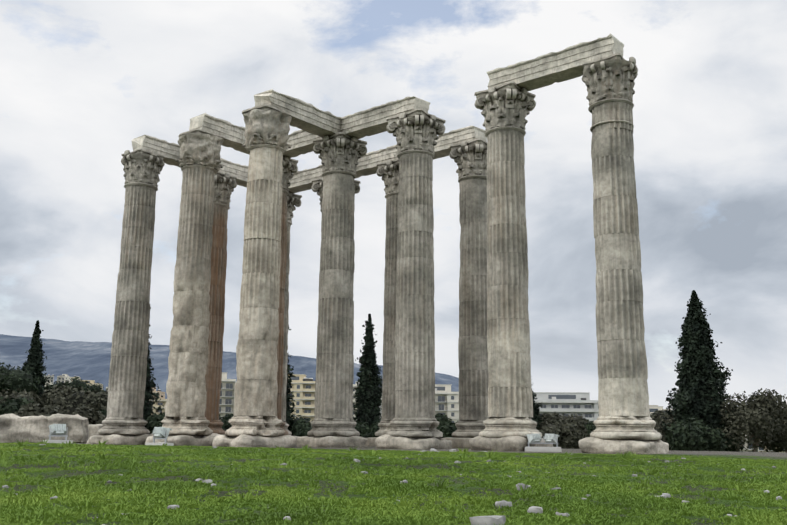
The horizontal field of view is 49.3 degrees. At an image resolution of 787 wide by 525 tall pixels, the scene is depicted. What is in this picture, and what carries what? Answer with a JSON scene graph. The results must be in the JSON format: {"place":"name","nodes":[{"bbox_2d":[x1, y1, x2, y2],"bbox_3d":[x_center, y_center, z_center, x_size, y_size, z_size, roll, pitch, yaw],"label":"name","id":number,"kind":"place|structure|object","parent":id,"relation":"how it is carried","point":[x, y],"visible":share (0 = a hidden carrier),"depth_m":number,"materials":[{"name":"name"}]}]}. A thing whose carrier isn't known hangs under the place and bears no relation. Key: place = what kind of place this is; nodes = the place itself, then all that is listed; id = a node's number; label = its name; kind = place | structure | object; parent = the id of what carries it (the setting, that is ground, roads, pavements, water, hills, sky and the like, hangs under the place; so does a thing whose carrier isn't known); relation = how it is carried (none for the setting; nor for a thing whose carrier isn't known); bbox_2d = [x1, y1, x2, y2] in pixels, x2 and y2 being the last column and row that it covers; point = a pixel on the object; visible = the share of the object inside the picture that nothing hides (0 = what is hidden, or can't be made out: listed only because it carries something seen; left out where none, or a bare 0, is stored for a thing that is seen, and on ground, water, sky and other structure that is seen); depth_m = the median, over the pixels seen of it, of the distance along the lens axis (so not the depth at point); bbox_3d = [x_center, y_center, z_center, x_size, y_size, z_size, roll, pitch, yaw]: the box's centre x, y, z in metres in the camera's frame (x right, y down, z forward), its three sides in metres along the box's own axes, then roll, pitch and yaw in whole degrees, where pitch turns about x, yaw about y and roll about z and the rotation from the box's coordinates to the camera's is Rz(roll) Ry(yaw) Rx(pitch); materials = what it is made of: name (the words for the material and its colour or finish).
{"place":"outdoors","nodes":[
{"label":"outdoors","id":0,"kind":"place"},
{"bbox_2d":[0,334,458,398],"bbox_3d":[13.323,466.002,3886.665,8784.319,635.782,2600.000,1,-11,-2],"label":"mountain","id":1,"kind":"structure","parent":0,"point":[83,360],"depth_m":4132.49,"materials":[{"name":"stone"}]},
{"bbox_2d":[0,439,786,524],"bbox_3d":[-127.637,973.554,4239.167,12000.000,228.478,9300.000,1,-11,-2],"label":"ground","id":2,"kind":"structure","parent":0,"point":[716,454],"depth_m":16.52,"materials":[{"name":"green plant"}]},
{"bbox_2d":[0,396,34,414],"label":"shrub","id":3,"kind":"object","parent":2,"relation":"on","point":[8,406],"visible":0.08,"depth_m":67.09,"materials":[{"name":"green plant"}]},
{"bbox_2d":[0,362,39,393],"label":"tree","id":4,"kind":"object","parent":2,"relation":"on","point":[13,379],"visible":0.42,"depth_m":112.77,"materials":[{"name":"green plant"}]},
{"bbox_2d":[0,389,50,405],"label":"shrub","id":5,"kind":"object","parent":2,"relation":"on","point":[30,395],"visible":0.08,"depth_m":82.14,"materials":[{"name":"green plant"}]},
{"bbox_2d":[11,320,47,398],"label":"cypress tree","id":6,"kind":"object","parent":2,"relation":"on","point":[34,359],"visible":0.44,"depth_m":117.78,"materials":[{"name":"green plant"}]},
{"bbox_2d":[18,366,49,389],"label":"building","id":7,"kind":"structure","parent":2,"relation":"on","point":[19,367],"depth_m":121.89,"materials":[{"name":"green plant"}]},
{"bbox_2d":[14,403,64,416],"bbox_3d":[-26.802,12.830,63.839,6.586,4.641,4.840,-7,-13,32],"label":"shrub","id":8,"kind":"object","parent":2,"relation":"on","point":[35,409],"visible":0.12,"depth_m":62.10,"materials":[{"name":"green plant"}]},
{"bbox_2d":[0,413,88,442],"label":"marble block","id":9,"kind":"structure","parent":2,"relation":"on","point":[16,428],"depth_m":55.45,"materials":[{"name":"grey stone"}]},
{"bbox_2d":[44,373,53,386],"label":"building","id":10,"kind":"structure","parent":2,"relation":"on","point":[51,379],"depth_m":879.18,"materials":[{"name":"white concrete"}]},
{"bbox_2d":[7,385,95,414],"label":"shrub","id":11,"kind":"object","parent":2,"relation":"on","point":[66,400],"visible":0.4,"depth_m":84.45,"materials":[{"name":"green plant"}]},
{"bbox_2d":[43,424,72,443],"bbox_3d":[-11.747,6.081,29.977,0.908,0.851,0.612,9,-14,-36],"label":"floodlight","id":12,"kind":"object","parent":2,"relation":"on","point":[57,430],"visible":0.73,"depth_m":29.86,"materials":[{"name":"grey metal"}]},
{"bbox_2d":[57,374,70,382],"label":"building","id":13,"kind":"structure","parent":2,"relation":"on","point":[63,378],"depth_m":928.39,"materials":[{"name":"white concrete"}]},
{"bbox_2d":[43,377,88,391],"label":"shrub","id":14,"kind":"object","parent":2,"relation":"on","point":[78,383],"visible":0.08,"depth_m":125.78,"materials":[{"name":"green plant"}]},
{"bbox_2d":[70,405,106,424],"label":"shrub","id":15,"kind":"object","parent":2,"relation":"on","point":[94,415],"visible":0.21,"depth_m":66.29,"materials":[{"name":"green plant"}]},
{"bbox_2d":[82,380,102,389],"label":"building","id":16,"kind":"structure","parent":2,"relation":"on","point":[92,382],"depth_m":685.13,"materials":[{"name":"beige concrete"}]},
{"bbox_2d":[82,389,107,409],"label":"shrub","id":17,"kind":"object","parent":2,"relation":"on","point":[101,398],"visible":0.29,"depth_m":85.62,"materials":[{"name":"green plant"}]},
{"bbox_2d":[88,424,102,438],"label":"marble block","id":18,"kind":"structure","parent":2,"relation":"on","point":[93,429],"depth_m":59.29,"materials":[{"name":"beige stone"}]},
{"bbox_2d":[84,381,107,392],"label":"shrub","id":19,"kind":"object","parent":2,"relation":"on","point":[91,388],"visible":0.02,"depth_m":146.53,"materials":[{"name":"green plant"}]},
{"bbox_2d":[99,409,106,419],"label":"shrub","id":20,"kind":"object","parent":2,"relation":"on","point":[103,411],"depth_m":70.41,"materials":[{"name":"green plant"}]},
{"bbox_2d":[86,434,152,444],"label":"plinth","id":21,"kind":"structure","parent":2,"relation":"on","point":[115,439],"depth_m":47.13,"materials":[{"name":"stone"}]},
{"bbox_2d":[98,148,164,434],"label":"column","id":22,"kind":"structure","parent":21,"relation":"on","point":[142,168],"depth_m":49.06,"materials":[{"name":"stone"}]},
{"bbox_2d":[132,135,230,173],"bbox_3d":[-13.162,-6.551,53.552,1.389,1.045,6.626,-9,-15,39],"label":"architrave","id":23,"kind":"object","parent":22,"relation":"on","point":[170,152],"visible":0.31,"depth_m":51.71,"materials":[{"name":"stone"}]},
{"bbox_2d":[143,307,163,419],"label":"cypress tree","id":24,"kind":"object","parent":2,"relation":"on","point":[150,395],"visible":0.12,"depth_m":97.81,"materials":[{"name":"green plant"}]},
{"bbox_2d":[145,417,162,433],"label":"shrub","id":25,"kind":"object","parent":2,"relation":"on","point":[152,423],"visible":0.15,"depth_m":75.89,"materials":[{"name":"green plant"}]},
{"bbox_2d":[145,412,164,420],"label":"shrub","id":26,"kind":"object","parent":2,"relation":"on","point":[161,415],"visible":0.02,"depth_m":95.57,"materials":[{"name":"green plant"}]},
{"bbox_2d":[152,387,164,398],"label":"building","id":27,"kind":"structure","parent":2,"relation":"on","point":[160,393],"depth_m":508.23,"materials":[{"name":"beige concrete"}]},
{"bbox_2d":[151,399,166,414],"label":"building","id":28,"kind":"structure","parent":2,"relation":"on","point":[161,402],"depth_m":366.52,"materials":[{"name":"beige concrete"}]},
{"bbox_2d":[145,427,173,445],"bbox_3d":[-8.438,6.394,31.041,0.908,0.851,0.612,-6,-13,28],"label":"floodlight","id":29,"kind":"object","parent":2,"relation":"on","point":[160,433],"visible":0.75,"depth_m":30.91,"materials":[{"name":"grey metal"}]},
{"bbox_2d":[145,433,219,445],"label":"plinth","id":30,"kind":"structure","parent":2,"relation":"on","point":[183,440],"depth_m":43.55,"materials":[{"name":"stone"}]},
{"bbox_2d":[161,129,224,435],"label":"column","id":31,"kind":"structure","parent":30,"relation":"on","point":[199,162],"depth_m":45.59,"materials":[{"name":"stone"}]},
{"bbox_2d":[189,113,249,154],"bbox_3d":[-8.892,-7.196,50.151,1.388,1.037,6.632,-9,-15,39],"label":"architrave","id":32,"kind":"object","parent":31,"relation":"on","point":[234,135],"visible":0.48,"depth_m":48.47,"materials":[{"name":"stone"}]},
{"bbox_2d":[219,419,231,430],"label":"shrub","id":33,"kind":"object","parent":2,"relation":"on","point":[226,425],"depth_m":102.45,"materials":[{"name":"green plant"}]},
{"bbox_2d":[219,413,233,423],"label":"shrub","id":34,"kind":"object","parent":2,"relation":"on","point":[226,417],"visible":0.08,"depth_m":108.57,"materials":[{"name":"green plant"}]},
{"bbox_2d":[219,372,235,418],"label":"building","id":35,"kind":"structure","parent":2,"relation":"on","point":[227,397],"depth_m":331.49,"materials":[{"name":"white concrete"}]},
{"bbox_2d":[212,434,296,447],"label":"plinth","id":36,"kind":"structure","parent":2,"relation":"on","point":[257,441],"depth_m":40.36,"materials":[{"name":"stone"}]},
{"bbox_2d":[225,104,291,436],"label":"column","id":37,"kind":"structure","parent":36,"relation":"on","point":[267,130],"depth_m":42.16,"materials":[{"name":"stone"}]},
{"bbox_2d":[254,89,340,137],"bbox_3d":[-4.676,-7.858,46.675,1.392,1.034,6.712,-9,-15,39],"label":"architrave","id":38,"kind":"object","parent":37,"relation":"on","point":[309,118],"visible":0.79,"depth_m":45.87,"materials":[{"name":"stone"}]},
{"bbox_2d":[286,324,295,435],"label":"cypress tree","id":39,"kind":"object","parent":2,"relation":"on","point":[288,402],"visible":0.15,"depth_m":102.34,"materials":[{"name":"green plant"}]},
{"bbox_2d":[288,414,311,435],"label":"shrub","id":40,"kind":"object","parent":2,"relation":"on","point":[295,421],"visible":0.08,"depth_m":102.65,"materials":[{"name":"green plant"}]},
{"bbox_2d":[288,374,314,422],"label":"building","id":41,"kind":"structure","parent":2,"relation":"on","point":[303,389],"depth_m":319.89,"materials":[{"name":"beige concrete"}]},
{"bbox_2d":[291,419,311,436],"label":"shrub","id":42,"kind":"object","parent":2,"relation":"on","point":[300,429],"visible":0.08,"depth_m":96.37,"materials":[{"name":"green plant"}]},
{"bbox_2d":[297,436,366,446],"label":"plinth","id":43,"kind":"structure","parent":2,"relation":"on","point":[341,441],"depth_m":44.36,"materials":[{"name":"stone"}]},
{"bbox_2d":[311,132,366,436],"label":"column","id":44,"kind":"structure","parent":43,"relation":"on","point":[341,154],"depth_m":46.30,"materials":[{"name":"stone"}]},
{"bbox_2d":[353,381,358,420],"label":"building","id":45,"kind":"structure","parent":2,"relation":"on","point":[354,391],"depth_m":335.37,"materials":[{"name":"beige concrete"}]},
{"bbox_2d":[353,419,371,436],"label":"shrub","id":46,"kind":"object","parent":2,"relation":"on","point":[360,427],"visible":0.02,"depth_m":100.45,"materials":[{"name":"green plant"}]},
{"bbox_2d":[353,314,381,427],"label":"cypress tree","id":47,"kind":"object","parent":2,"relation":"on","point":[368,396],"visible":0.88,"depth_m":108.04,"materials":[{"name":"green plant"}]},
{"bbox_2d":[361,420,380,437],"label":"shrub","id":48,"kind":"object","parent":2,"relation":"on","point":[375,427],"visible":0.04,"depth_m":89.46,"materials":[{"name":"green plant"}]},
{"bbox_2d":[365,437,377,446],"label":"stone block","id":49,"kind":"structure","parent":2,"relation":"on","point":[370,442],"depth_m":49.09,"materials":[{"name":"stone"}]},
{"bbox_2d":[375,159,398,436],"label":"column","id":50,"kind":"structure","parent":49,"relation":"on","point":[388,171],"depth_m":50.66,"materials":[{"name":"stone"}]},
{"bbox_2d":[2,443,781,524],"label":"rocks","id":51,"kind":"object","parent":2,"relation":"on","point":[488,520],"visible":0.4,"depth_m":12.44,"materials":[{"name":"stone"}]},
{"bbox_2d":[375,434,451,448],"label":"plinth","id":52,"kind":"structure","parent":2,"relation":"on","point":[385,441],"depth_m":40.80,"materials":[{"name":"stone"}]},
{"bbox_2d":[386,108,445,437],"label":"column","id":53,"kind":"structure","parent":52,"relation":"on","point":[416,132],"depth_m":42.87,"materials":[{"name":"stone"}]},
{"bbox_2d":[340,96,430,138],"bbox_3d":[-1.014,-7.761,47.002,6.632,1.041,1.399,-9,-15,39],"label":"architrave","id":54,"kind":"object","parent":53,"relation":"on","point":[367,122],"visible":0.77,"depth_m":46.33,"materials":[{"name":"stone"}]},
{"bbox_2d":[283,130,320,157],"bbox_3d":[-5.228,-7.102,50.434,6.680,1.034,1.398,-9,-15,39],"label":"architrave","id":55,"kind":"object","parent":54,"relation":"attached to","point":[299,142],"visible":0.27,"depth_m":50.03,"materials":[{"name":"stone"}]},
{"bbox_2d":[435,413,451,426],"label":"shrub","id":56,"kind":"object","parent":2,"relation":"on","point":[441,418],"visible":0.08,"depth_m":105.95,"materials":[{"name":"green plant"}]},
{"bbox_2d":[435,384,458,422],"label":"building","id":57,"kind":"structure","parent":2,"relation":"on","point":[446,401],"depth_m":311.67,"materials":[{"name":"concrete"}]},
{"bbox_2d":[436,421,457,437],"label":"shrub","id":58,"kind":"object","parent":2,"relation":"on","point":[448,429],"visible":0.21,"depth_m":99.44,"materials":[{"name":"green plant"}]},
{"bbox_2d":[442,437,471,448],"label":"stone block","id":59,"kind":"structure","parent":2,"relation":"on","point":[460,443],"depth_m":45.16,"materials":[{"name":"stone"}]},
{"bbox_2d":[449,138,488,437],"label":"column","id":60,"kind":"structure","parent":59,"relation":"on","point":[469,158],"depth_m":47.05,"materials":[{"name":"stone"}]},
{"bbox_2d":[387,125,486,159],"bbox_3d":[2.487,-6.877,51.143,6.646,1.016,1.392,-9,-15,39],"label":"architrave","id":61,"kind":"object","parent":60,"relation":"on","point":[444,141],"visible":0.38,"depth_m":49.65,"materials":[{"name":"stone"}]},
{"bbox_2d":[469,436,552,450],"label":"plinth","id":62,"kind":"structure","parent":2,"relation":"on","point":[509,443],"depth_m":37.34,"materials":[{"name":"stone"}]},
{"bbox_2d":[474,81,541,438],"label":"column","id":63,"kind":"structure","parent":62,"relation":"on","point":[507,107],"depth_m":39.45,"materials":[{"name":"stone"}]},
{"bbox_2d":[487,33,623,91],"bbox_3d":[7.485,-9.083,40.077,6.672,1.043,1.387,-9,-15,39],"label":"architrave","id":64,"kind":"object","parent":63,"relation":"on","point":[551,68],"visible":0.83,"depth_m":39.58,"materials":[{"name":"stone"}]},
{"bbox_2d":[531,376,543,429],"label":"cypress tree","id":65,"kind":"object","parent":2,"relation":"on","point":[536,414],"visible":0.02,"depth_m":110.70,"materials":[{"name":"green plant"}]},
{"bbox_2d":[525,434,560,451],"bbox_3d":[6.437,7.817,36.963,1.556,0.854,0.704,-1,-12,8],"label":"floodlight","id":66,"kind":"object","parent":2,"relation":"on","point":[547,438],"visible":0.81,"depth_m":36.74,"materials":[{"name":"grey metal"}]},
{"bbox_2d":[538,412,563,428],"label":"shrub","id":67,"kind":"object","parent":2,"relation":"on","point":[552,417],"visible":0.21,"depth_m":114.10,"materials":[{"name":"green plant"}]},
{"bbox_2d":[537,421,589,448],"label":"shrub","id":68,"kind":"object","parent":2,"relation":"on","point":[571,435],"visible":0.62,"depth_m":88.61,"materials":[{"name":"green plant"}]},
{"bbox_2d":[534,392,598,422],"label":"building","id":69,"kind":"structure","parent":2,"relation":"on","point":[572,403],"depth_m":292.37,"materials":[{"name":"white concrete"}]},
{"bbox_2d":[549,413,589,425],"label":"shrub","id":70,"kind":"object","parent":2,"relation":"on","point":[573,418],"visible":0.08,"depth_m":110.06,"materials":[{"name":"green plant"}]},
{"bbox_2d":[584,421,595,436],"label":"shrub","id":71,"kind":"object","parent":2,"relation":"on","point":[590,427],"visible":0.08,"depth_m":105.66,"materials":[{"name":"green plant"}]},
{"bbox_2d":[578,437,668,453],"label":"plinth","id":72,"kind":"structure","parent":2,"relation":"on","point":[591,445],"depth_m":34.01,"materials":[{"name":"stone"}]},
{"bbox_2d":[582,53,661,440],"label":"column","id":73,"kind":"structure","parent":72,"relation":"on","point":[623,393],"depth_m":35.94,"materials":[{"name":"stone"}]},
{"bbox_2d":[649,406,663,412],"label":"building","id":74,"kind":"structure","parent":2,"relation":"on","point":[654,408],"depth_m":325.35,"materials":[{"name":"white concrete"}]},
{"bbox_2d":[650,409,676,449],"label":"shrub","id":75,"kind":"object","parent":2,"relation":"on","point":[658,417],"visible":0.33,"depth_m":100.86,"materials":[{"name":"green plant"}]},
{"bbox_2d":[665,417,727,450],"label":"shrub","id":76,"kind":"object","parent":2,"relation":"on","point":[695,435],"visible":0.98,"depth_m":85.17,"materials":[{"name":"green plant"}]},
{"bbox_2d":[661,290,742,440],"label":"cypress tree","id":77,"kind":"object","parent":2,"relation":"on","point":[701,383],"visible":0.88,"depth_m":99.12,"materials":[{"name":"green plant"}]},
{"bbox_2d":[719,427,744,451],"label":"shrub","id":78,"kind":"object","parent":2,"relation":"on","point":[729,442],"visible":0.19,"depth_m":96.43,"materials":[{"name":"green plant"}]},
{"bbox_2d":[735,433,758,451],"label":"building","id":79,"kind":"structure","parent":2,"relation":"on","point":[749,448],"depth_m":291.31,"materials":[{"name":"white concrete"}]},
{"bbox_2d":[717,388,786,451],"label":"shrub","id":80,"kind":"object","parent":2,"relation":"on","point":[756,420],"visible":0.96,"depth_m":93.84,"materials":[{"name":"green plant"}]},
{"bbox_2d":[759,402,786,452],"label":"shrub","id":81,"kind":"object","parent":2,"relation":"on","point":[780,445],"visible":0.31,"depth_m":98.61,"materials":[{"name":"green plant"}]},
{"bbox_3d":[-11.682,10.918,52.285,3.027,0.820,2.872,-9,-15,38],"label":"plinth","id":82,"kind":"object","parent":2,"relation":"on","visible":0},
{"bbox_2d":[205,172,236,434],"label":"column","id":83,"kind":"structure","parent":82,"relation":"on","point":[225,184],"depth_m":53.46,"materials":[{"name":"stone"}]},
{"bbox_3d":[-7.431,10.265,48.846,2.810,0.816,2.897,-9,-15,40],"label":"plinth","id":84,"kind":"object","parent":2,"relation":"on","visible":0},
{"bbox_2d":[277,156,297,434],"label":"column","id":85,"kind":"structure","parent":84,"relation":"on","point":[289,167],"depth_m":50.45,"materials":[{"name":"stone"}]},
{"bbox_3d":[-8.164,11.809,56.429,2.943,0.838,2.905,-8,-14,37],"label":"plinth","id":86,"kind":"object","parent":2,"relation":"on","visible":0},
{"bbox_2d":[281,192,301,434],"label":"column","id":87,"kind":"structure","parent":86,"relation":"on","point":[293,199],"depth_m":58.10,"materials":[{"name":"stone"}]},
{"bbox_2d":[219,158,247,186],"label":"architrave","id":88,"kind":"object","parent":87,"relation":"on","point":[239,172],"visible":0.33,"depth_m":56.20,"materials":[{"name":"stone"}]},
{"bbox_2d":[288,165,321,192],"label":"architrave","id":89,"kind":"object","parent":88,"relation":"attached to","point":[299,181],"visible":0.46,"depth_m":57.45,"materials":[{"name":"stone"}]},
{"bbox_3d":[-3.946,11.155,52.985,2.906,0.846,2.874,-8,-14,37],"label":"plinth","id":90,"kind":"object","parent":2,"relation":"on","visible":0},
{"bbox_2d":[307,177,359,436],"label":"column","id":91,"kind":"structure","parent":90,"relation":"on","point":[317,186],"depth_m":55.79,"materials":[{"name":"stone"}]},
{"bbox_2d":[355,147,397,178],"bbox_3d":[-1.762,-6.222,54.607,6.657,1.027,1.390,-9,-15,39],"label":"architrave","id":92,"kind":"object","parent":91,"relation":"on","point":[367,163],"visible":0.35,"depth_m":53.59,"materials":[{"name":"stone"}]},
{"bbox_2d":[0,0,786,408],"label":"sky","id":93,"kind":"structure","parent":0,"point":[80,80],"materials":[{"name":"white"}]}
]}

